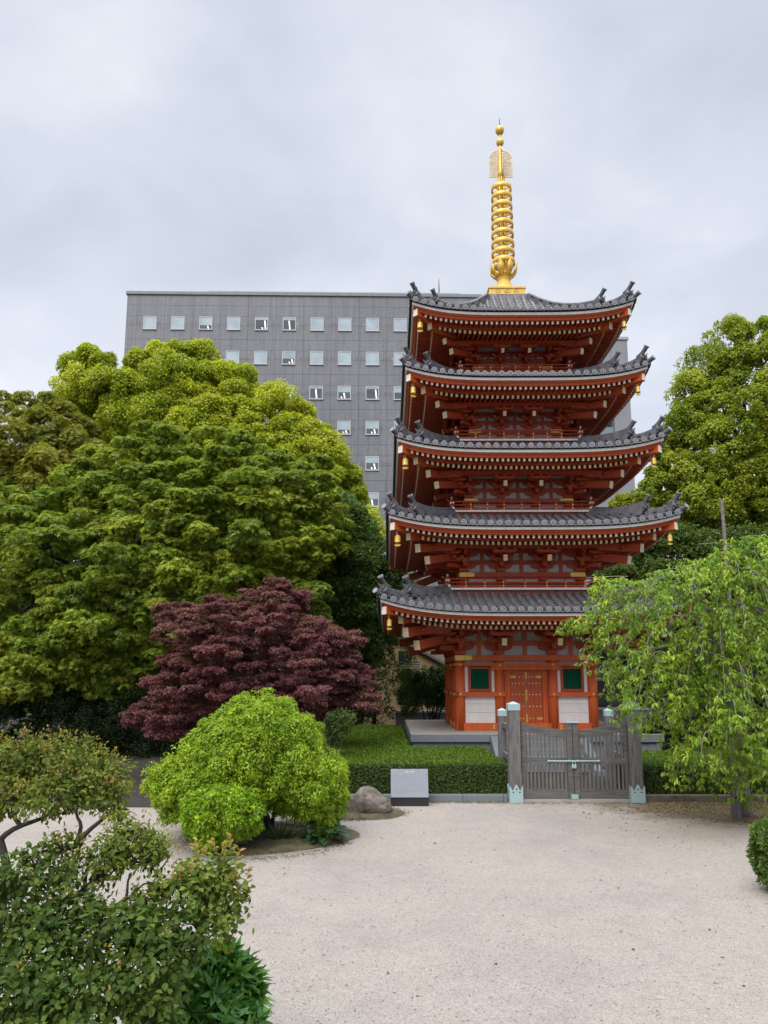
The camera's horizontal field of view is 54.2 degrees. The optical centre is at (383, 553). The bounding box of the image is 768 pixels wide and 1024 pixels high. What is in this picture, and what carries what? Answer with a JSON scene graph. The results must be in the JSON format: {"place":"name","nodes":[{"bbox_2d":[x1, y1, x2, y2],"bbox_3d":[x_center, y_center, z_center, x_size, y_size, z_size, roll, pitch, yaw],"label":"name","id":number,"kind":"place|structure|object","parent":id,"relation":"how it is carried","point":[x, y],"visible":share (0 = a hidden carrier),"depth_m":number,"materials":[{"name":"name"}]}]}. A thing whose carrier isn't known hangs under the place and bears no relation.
{"place":"outdoors","nodes":[
{"label":"outdoors","id":0,"kind":"place"},
{"bbox_2d":[1,801,161,806],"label":"curb","id":1,"kind":"structure","parent":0,"point":[141,803],"depth_m":17.81,"materials":[{"name":"grey stone"}]},
{"bbox_2d":[121,280,481,700],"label":"office building","id":2,"kind":"structure","parent":0,"point":[333,356],"depth_m":85.28,"materials":[{"name":"concrete"}]},
{"bbox_2d":[142,316,156,329],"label":"window","id":3,"kind":"structure","parent":2,"relation":"in","point":[149,322],"depth_m":85.33,"materials":[{"name":"glass"}]},
{"bbox_2d":[170,316,184,329],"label":"window","id":4,"kind":"structure","parent":2,"relation":"in","point":[177,322],"depth_m":85.39,"materials":[{"name":"glass"}]},
{"bbox_2d":[198,316,212,329],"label":"window","id":5,"kind":"structure","parent":2,"relation":"in","point":[205,322],"depth_m":85.45,"materials":[{"name":"glass"}]},
{"bbox_2d":[226,350,238,363],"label":"window","id":6,"kind":"structure","parent":2,"relation":"in","point":[230,355],"depth_m":84.87,"materials":[{"name":"glass"}]},
{"bbox_2d":[226,317,240,330],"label":"window","id":7,"kind":"structure","parent":2,"relation":"in","point":[233,323],"depth_m":85.49,"materials":[{"name":"glass"}]},
{"bbox_2d":[253,351,267,364],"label":"window","id":8,"kind":"structure","parent":2,"relation":"in","point":[260,357],"depth_m":84.89,"materials":[{"name":"glass"}]},
{"bbox_2d":[254,317,267,330],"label":"window","id":9,"kind":"structure","parent":2,"relation":"in","point":[261,323],"depth_m":85.56,"materials":[{"name":"glass"}]},
{"bbox_2d":[281,351,295,364],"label":"window","id":10,"kind":"structure","parent":2,"relation":"in","point":[288,357],"depth_m":84.96,"materials":[{"name":"glass"}]},
{"bbox_2d":[282,317,295,330],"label":"window","id":11,"kind":"structure","parent":2,"relation":"in","point":[289,323],"depth_m":85.62,"materials":[{"name":"glass"}]},
{"bbox_2d":[309,386,322,399],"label":"window","id":12,"kind":"structure","parent":2,"relation":"in","point":[315,392],"depth_m":84.37,"materials":[{"name":"glass"}]},
{"bbox_2d":[309,351,323,364],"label":"window","id":13,"kind":"structure","parent":2,"relation":"in","point":[316,357],"depth_m":85.04,"materials":[{"name":"glass"}]},
{"bbox_2d":[310,317,323,330],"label":"window","id":14,"kind":"structure","parent":2,"relation":"in","point":[317,323],"depth_m":85.68,"materials":[{"name":"glass"}]},
{"bbox_2d":[337,386,350,399],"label":"window","id":15,"kind":"structure","parent":2,"relation":"in","point":[344,392],"depth_m":84.44,"materials":[{"name":"glass"}]},
{"bbox_2d":[337,421,350,434],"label":"window","id":16,"kind":"structure","parent":2,"relation":"in","point":[342,426],"depth_m":83.78,"materials":[{"name":"glass"}]},
{"bbox_2d":[338,318,350,330],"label":"window","id":17,"kind":"structure","parent":2,"relation":"in","point":[344,324],"depth_m":85.74,"materials":[{"name":"glass"}]},
{"bbox_2d":[338,351,350,364],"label":"window","id":18,"kind":"structure","parent":2,"relation":"in","point":[344,357],"depth_m":85.10,"materials":[{"name":"glass"}]},
{"bbox_2d":[365,352,378,365],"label":"window","id":19,"kind":"structure","parent":2,"relation":"in","point":[372,358],"depth_m":85.14,"materials":[{"name":"glass"}]},
{"bbox_2d":[365,386,378,399],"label":"window","id":20,"kind":"structure","parent":2,"relation":"in","point":[372,392],"depth_m":84.50,"materials":[{"name":"glass"}]},
{"bbox_2d":[365,421,378,434],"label":"window","id":21,"kind":"structure","parent":2,"relation":"in","point":[372,427],"depth_m":83.84,"materials":[{"name":"glass"}]},
{"bbox_2d":[365,456,378,470],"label":"window","id":22,"kind":"structure","parent":2,"relation":"in","point":[371,462],"depth_m":83.19,"materials":[{"name":"glass"}]},
{"bbox_2d":[366,318,379,331],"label":"window","id":23,"kind":"structure","parent":2,"relation":"in","point":[372,324],"depth_m":85.79,"materials":[{"name":"glass"}]},
{"bbox_2d":[368,492,378,506],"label":"window","id":24,"kind":"structure","parent":2,"relation":"in","point":[374,496],"depth_m":82.54,"materials":[{"name":"glass"}]},
{"bbox_2d":[393,386,400,399],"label":"window","id":25,"kind":"structure","parent":2,"relation":"in","point":[397,389],"depth_m":84.56,"materials":[{"name":"glass"}]},
{"bbox_2d":[393,352,405,365],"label":"window","id":26,"kind":"structure","parent":2,"relation":"in","point":[397,362],"depth_m":85.22,"materials":[{"name":"glass"}]},
{"bbox_2d":[393,318,406,331],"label":"window","id":27,"kind":"structure","parent":2,"relation":"in","point":[400,324],"depth_m":85.87,"materials":[{"name":"glass"}]},
{"bbox_2d":[2,695,679,800],"bbox_3d":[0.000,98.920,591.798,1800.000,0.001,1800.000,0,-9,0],"label":"ground","id":28,"kind":"structure","parent":0,"point":[135,774],"depth_m":22.66,"materials":[{"name":"soil"}]},
{"bbox_2d":[0,390,109,635],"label":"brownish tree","id":29,"kind":"object","parent":28,"relation":"on","point":[33,458],"visible":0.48,"depth_m":37.46,"materials":[{"name":"green plant"}]},
{"bbox_2d":[0,678,120,754],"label":"shrub","id":30,"kind":"object","parent":28,"relation":"on","point":[39,722],"visible":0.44,"depth_m":29.44,"materials":[{"name":"green plant"}]},
{"bbox_2d":[0,521,215,712],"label":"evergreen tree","id":31,"kind":"object","parent":28,"relation":"on","point":[44,547],"visible":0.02,"depth_m":40.05,"materials":[{"name":"green plant"}]},
{"bbox_2d":[73,682,191,760],"bbox_3d":[-9.129,7.303,28.621,5.671,4.747,3.532,0,-9,0],"label":"shrub","id":32,"kind":"object","parent":28,"relation":"on","point":[128,740],"visible":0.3,"depth_m":28.47,"materials":[{"name":"green plant"}]},
{"bbox_2d":[0,713,323,736],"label":"hedge","id":33,"kind":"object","parent":28,"relation":"on","point":[13,721],"depth_m":37.12,"materials":[{"name":"green plant"}]},
{"bbox_2d":[0,419,356,743],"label":"broadleaf tree","id":34,"kind":"object","parent":28,"relation":"on","point":[123,576],"visible":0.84,"depth_m":29.85,"materials":[{"name":"green plant"}]},
{"bbox_2d":[150,696,216,758],"bbox_3d":[-6.356,6.784,27.856,5.272,3.982,3.198,0,-9,0],"label":"shrub","id":35,"kind":"object","parent":28,"relation":"on","point":[173,742],"visible":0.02,"depth_m":27.36,"materials":[{"name":"green plant"}]},
{"bbox_2d":[39,337,385,597],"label":"camphor tree","id":36,"kind":"object","parent":28,"relation":"on","point":[204,387],"visible":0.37,"depth_m":44.85,"materials":[{"name":"green plant"}]},
{"bbox_2d":[118,577,383,741],"bbox_3d":[-3.866,3.730,22.970,8.394,6.074,6.151,-4,-10,24],"label":"maple tree","id":37,"kind":"object","parent":28,"relation":"on","point":[312,662],"visible":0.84,"depth_m":21.61,"materials":[{"name":"purple plant"}]},
{"bbox_2d":[295,689,341,731],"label":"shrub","id":38,"kind":"object","parent":28,"relation":"on","point":[318,708],"visible":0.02,"depth_m":31.38,"materials":[{"name":"green plant"}]},
{"bbox_2d":[321,707,357,750],"bbox_3d":[-1.215,5.142,19.812,1.072,2.194,0.817,0,-9,0],"label":"sapling","id":39,"kind":"object","parent":28,"relation":"on","point":[336,730],"visible":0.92,"depth_m":19.72,"materials":[{"name":"green plant"}]},
{"bbox_2d":[292,489,408,723],"bbox_3d":[-1.924,2.993,37.812,6.572,12.346,6.655,0,-9,0],"label":"evergreen tree","id":40,"kind":"object","parent":28,"relation":"on","point":[354,581],"visible":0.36,"depth_m":35.61,"materials":[{"name":"green plant"}]},
{"bbox_2d":[336,686,399,725],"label":"shrub","id":41,"kind":"object","parent":28,"relation":"on","point":[361,719],"visible":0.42,"depth_m":34.25,"materials":[{"name":"green plant"}]},
{"bbox_2d":[360,577,421,724],"bbox_3d":[-0.012,4.952,36.744,4.279,8.024,3.529,0,-9,0],"label":"wispy tree","id":42,"kind":"object","parent":28,"relation":"on","point":[401,673],"visible":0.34,"depth_m":35.90,"materials":[{"name":"green plant"}]},
{"bbox_2d":[347,637,444,725],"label":"beige house","id":43,"kind":"structure","parent":28,"relation":"on","point":[427,659],"depth_m":45.30,"materials":[{"name":"beige paint"}]},
{"bbox_2d":[398,651,411,663],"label":"window","id":44,"kind":"structure","parent":43,"relation":"in","point":[400,658],"depth_m":45.55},
{"bbox_2d":[328,724,507,794],"bbox_3d":[0.568,6.624,25.255,5.074,1.047,14.253,0,-9,0],"label":"clipped hedge","id":45,"kind":"object","parent":28,"relation":"on","point":[374,755],"visible":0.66,"depth_m":18.55,"materials":[{"name":"green plant"}]},
{"bbox_2d":[395,664,444,719],"bbox_3d":[2.070,7.086,35.994,3.155,3.575,2.518,0,-9,0],"label":"round clipped bush","id":46,"kind":"object","parent":28,"relation":"on","point":[417,688],"visible":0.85,"depth_m":35.38,"materials":[{"name":"green plant"}]},
{"bbox_2d":[399,636,444,662],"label":"taupe house","id":47,"kind":"structure","parent":28,"relation":"on","point":[441,657],"depth_m":51.55,"materials":[{"name":"concrete"}]},
{"bbox_2d":[405,720,664,775],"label":"stone platform","id":48,"kind":"structure","parent":28,"relation":"on","point":[432,733],"depth_m":25.12,"materials":[{"name":"grey stone"}]},
{"bbox_2d":[373,118,701,730],"bbox_3d":[5.160,-6.379,31.424,11.023,26.543,11.023,0,-9,0],"label":"five storied pagoda","id":49,"kind":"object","parent":48,"relation":"on","point":[518,463],"visible":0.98,"depth_m":27.50,"materials":[{"name":"red wood"}]},
{"bbox_2d":[387,616,391,629],"bbox_3d":[0.178,2.298,25.025,0.173,0.478,0.173,-5,-10,27],"label":"wind bell","id":50,"kind":"object","parent":49,"relation":"hanging from","point":[389,622],"visible":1,"depth_m":24.98,"materials":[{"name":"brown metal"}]},
{"bbox_2d":[394,532,400,546],"bbox_3d":[0.464,-0.514,25.768,0.216,0.520,0.216,8,-12,-41],"label":"wind bell","id":51,"kind":"object","parent":49,"relation":"hanging from","point":[397,538],"visible":1,"depth_m":25.72,"materials":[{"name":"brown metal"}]},
{"bbox_2d":[402,455,407,468],"bbox_3d":[0.752,-3.247,26.498,0.216,0.520,0.216,-6,-11,33],"label":"wind bell","id":52,"kind":"object","parent":49,"relation":"hanging from","point":[405,461],"visible":1,"depth_m":26.45,"materials":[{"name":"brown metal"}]},
{"bbox_2d":[410,384,415,396],"bbox_3d":[1.062,-5.941,27.246,0.216,0.520,0.216,-7,-11,36],"label":"wind bell","id":53,"kind":"object","parent":49,"relation":"hanging from","point":[413,391],"visible":1,"depth_m":27.19,"materials":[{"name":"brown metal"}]},
{"bbox_2d":[417,321,422,331],"bbox_3d":[1.342,-8.517,27.944,0.216,0.520,0.216,-7,-11,35],"label":"wind bell","id":54,"kind":"object","parent":49,"relation":"hanging from","point":[419,325],"visible":1,"depth_m":27.90,"materials":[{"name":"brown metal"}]},
{"bbox_2d":[622,321,626,330],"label":"wind bell","id":55,"kind":"object","parent":49,"relation":"hanging from","point":[624,326],"visible":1,"depth_m":27.87,"materials":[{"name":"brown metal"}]},
{"bbox_2d":[636,383,640,395],"bbox_3d":[9.214,-5.968,27.207,0.173,0.478,0.173,-6,-11,35],"label":"wind bell","id":56,"kind":"object","parent":49,"relation":"hanging from","point":[638,390],"visible":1,"depth_m":27.17,"materials":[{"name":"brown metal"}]},
{"bbox_2d":[651,455,656,467],"bbox_3d":[9.522,-3.275,26.456,0.173,0.478,0.173,-5,-11,29],"label":"wind bell","id":57,"kind":"object","parent":49,"relation":"hanging from","point":[654,463],"visible":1,"depth_m":26.41,"materials":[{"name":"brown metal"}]},
{"bbox_2d":[667,531,672,544],"bbox_3d":[9.806,-0.543,25.722,0.173,0.478,0.173,-6,-11,33],"label":"wind bell","id":58,"kind":"object","parent":49,"relation":"hanging from","point":[670,540],"visible":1,"depth_m":25.68,"materials":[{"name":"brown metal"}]},
{"bbox_2d":[497,702,645,802],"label":"wooden gate","id":59,"kind":"structure","parent":28,"relation":"on","point":[513,728],"depth_m":18.11,"materials":[{"name":"grey wood"}]},
{"bbox_2d":[608,492,636,506],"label":"young tree","id":60,"kind":"object","parent":28,"relation":"on","point":[622,499],"visible":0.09,"depth_m":50.13,"materials":[{"name":"green plant"}]},
{"bbox_2d":[596,652,662,707],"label":"grey annex","id":61,"kind":"object","parent":28,"relation":"on","point":[603,702],"visible":0.04,"depth_m":42.27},
{"bbox_2d":[597,681,607,705],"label":"window","id":62,"kind":"structure","parent":61,"relation":"in","point":[602,701],"depth_m":42.26,"materials":[{"name":"black glass"}]},
{"bbox_2d":[621,683,644,705],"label":"window","id":63,"kind":"structure","parent":61,"relation":"in","point":[643,700],"depth_m":42.22,"materials":[{"name":"grey glass"}]},
{"bbox_2d":[598,708,672,737],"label":"boundary wall","id":64,"kind":"structure","parent":28,"relation":"on","point":[618,712],"depth_m":36.21,"materials":[{"name":"stone"}]},
{"bbox_2d":[588,520,767,702],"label":"evergreen tree","id":65,"kind":"object","parent":28,"relation":"on","point":[685,542],"visible":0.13,"depth_m":38.06,"materials":[{"name":"green plant"}]},
{"bbox_2d":[642,690,715,750],"bbox_3d":[10.863,6.170,26.136,4.474,2.970,2.920,0,-9,0],"label":"shrub","id":66,"kind":"object","parent":28,"relation":"on","point":[660,728],"visible":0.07,"depth_m":25.66,"materials":[{"name":"green plant"}]},
{"bbox_2d":[603,748,767,793],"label":"clipped hedge","id":67,"kind":"object","parent":28,"relation":"on","point":[653,762],"visible":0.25,"depth_m":18.35,"materials":[{"name":"green plant"}]},
{"bbox_2d":[630,312,767,636],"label":"camphor tree","id":68,"kind":"object","parent":28,"relation":"on","point":[734,463],"visible":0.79,"depth_m":44.01,"materials":[{"name":"green plant"}]},
{"bbox_2d":[662,700,767,751],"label":"shrub","id":69,"kind":"object","parent":28,"relation":"on","point":[694,716],"visible":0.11,"depth_m":22.75,"materials":[{"name":"green plant"}]},
{"bbox_2d":[720,500,732,612],"bbox_3d":[12.534,2.644,26.924,0.290,9.395,0.170,0,-9,0],"label":"wooden pole","id":70,"kind":"object","parent":28,"relation":"on","point":[723,520],"visible":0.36,"depth_m":27.46,"materials":[{"name":"wood"}]},
{"bbox_2d":[719,644,767,746],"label":"shrub","id":71,"kind":"object","parent":28,"relation":"on","point":[756,701],"visible":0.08,"depth_m":23.80,"materials":[{"name":"green plant"}]},
{"bbox_2d":[0,802,767,1023],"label":"gravel court","id":72,"kind":"object","parent":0,"point":[541,835],"depth_m":9.51,"materials":[{"name":"beige gravel"}]},
{"bbox_2d":[0,723,255,1023],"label":"cloud pruned shrub","id":73,"kind":"object","parent":72,"relation":"on","point":[146,938],"visible":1,"depth_m":4.36,"materials":[{"name":"green plant"}]},
{"bbox_2d":[120,932,275,1023],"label":"glossy shrub","id":74,"kind":"object","parent":72,"relation":"on","point":[232,988],"visible":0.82,"depth_m":4.61,"materials":[{"name":"green plant"}]},
{"bbox_2d":[187,820,359,855],"bbox_3d":[-2.116,5.269,14.136,3.340,0.138,3.060,0,-9,0],"label":"planting bed","id":75,"kind":"object","parent":72,"relation":"on","point":[261,843],"visible":0.4,"depth_m":13.30,"materials":[{"name":"soil"}]},
{"bbox_2d":[178,781,268,851],"bbox_3d":[-2.745,4.505,12.876,1.592,1.222,1.285,0,-9,0],"label":"bush","id":76,"kind":"object","parent":75,"relation":"on","point":[216,811],"visible":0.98,"depth_m":12.57,"materials":[{"name":"green plant"}]},
{"bbox_2d":[232,839,247,844],"bbox_3d":[-2.531,5.021,13.268,0.259,0.330,0.259,0,-9,0],"label":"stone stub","id":77,"kind":"object","parent":75,"relation":"on","point":[243,842],"depth_m":13.13,"materials":[{"name":"stone"}]},
{"bbox_2d":[139,687,350,837],"bbox_3d":[-2.579,3.935,14.164,3.943,2.807,2.709,0,-9,0],"label":"rounded bush","id":78,"kind":"object","parent":75,"relation":"on","point":[285,758],"visible":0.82,"depth_m":13.41,"materials":[{"name":"green plant"}]},
{"bbox_2d":[261,819,297,839],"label":"fern plant","id":79,"kind":"object","parent":75,"relation":"on","point":[271,833],"visible":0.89,"depth_m":13.53,"materials":[{"name":"green plant"}]},
{"bbox_2d":[275,810,360,842],"bbox_3d":[-1.640,5.442,15.401,2.727,0.180,4.724,-3,-10,20],"label":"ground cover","id":80,"kind":"object","parent":75,"relation":"on","point":[300,830],"visible":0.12,"depth_m":13.90,"materials":[{"name":"green plant"}]},
{"bbox_2d":[300,817,349,845],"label":"broad leaf plant","id":81,"kind":"object","parent":75,"relation":"on","point":[323,841],"visible":0.8,"depth_m":13.46,"materials":[{"name":"green plant"}]},
{"bbox_2d":[286,808,403,819],"bbox_3d":[-0.951,5.659,16.604,2.711,0.158,1.864,-5,-11,29],"label":"planting bed","id":82,"kind":"object","parent":72,"relation":"on","point":[394,813],"visible":0.16,"depth_m":15.95,"materials":[{"name":"soil"}]},
{"bbox_2d":[347,786,392,813],"bbox_3d":[-0.356,5.398,16.401,1.038,0.635,0.711,-4,-10,23],"label":"boulder","id":83,"kind":"object","parent":82,"relation":"on","point":[366,799],"visible":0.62,"depth_m":16.15,"materials":[{"name":"beige stone"}]},
{"bbox_2d":[391,769,428,805],"bbox_3d":[0.600,5.511,17.697,0.890,0.820,0.398,0,-9,0],"label":"information stone","id":84,"kind":"object","parent":72,"relation":"on","point":[409,787],"visible":1,"depth_m":17.58,"materials":[{"name":"stone"}]},
{"bbox_2d":[350,794,507,801],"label":"stone kerb","id":85,"kind":"structure","parent":72,"relation":"on","point":[468,797],"depth_m":18.05,"materials":[{"name":"grey stone"}]},
{"bbox_2d":[173,801,767,986],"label":"fallen leaves","id":86,"kind":"object","parent":72,"relation":"on","point":[729,808],"visible":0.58,"depth_m":16.72,"materials":[{"name":"brown plant"}]},
{"bbox_2d":[236,829,767,1023],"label":"pebbles","id":87,"kind":"object","parent":72,"relation":"on","point":[417,995],"visible":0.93,"depth_m":8.59,"materials":[{"name":"stone"}]},
{"bbox_2d":[553,534,767,815],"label":"weeping tree","id":88,"kind":"object","parent":72,"relation":"on","point":[732,663],"visible":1,"depth_m":15.28,"materials":[{"name":"green plant"}]},
{"bbox_2d":[645,794,767,801],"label":"earthy kerb","id":89,"kind":"structure","parent":72,"relation":"on","point":[679,797],"depth_m":18.05,"materials":[{"name":"grey stone"}]},
{"bbox_2d":[722,680,740,819],"bbox_3d":[7.476,4.180,16.139,0.200,2.950,0.200,0,-9,0],"label":"support post","id":90,"kind":"object","parent":72,"relation":"on","point":[735,810],"visible":0.43,"depth_m":15.92,"materials":[{"name":"brown wood"}]},
{"bbox_2d":[744,814,767,887],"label":"edge bush","id":91,"kind":"object","parent":72,"relation":"on","point":[757,845],"visible":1,"depth_m":10.68,"materials":[{"name":"green plant"}]},
{"bbox_2d":[0,0,767,665],"label":"sky","id":92,"kind":"structure","parent":0,"point":[146,145],"materials":[{"name":"white"}]},
{"bbox_2d":[395,711,444,733],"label":"boundary wall","id":93,"kind":"structure","parent":0,"point":[401,719],"depth_m":38.64,"materials":[{"name":"stone"}]},
{"bbox_2d":[584,337,634,587],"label":"apartment block","id":94,"kind":"structure","parent":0,"point":[621,420],"depth_m":77.25,"materials":[{"name":"grey concrete"}]}
]}

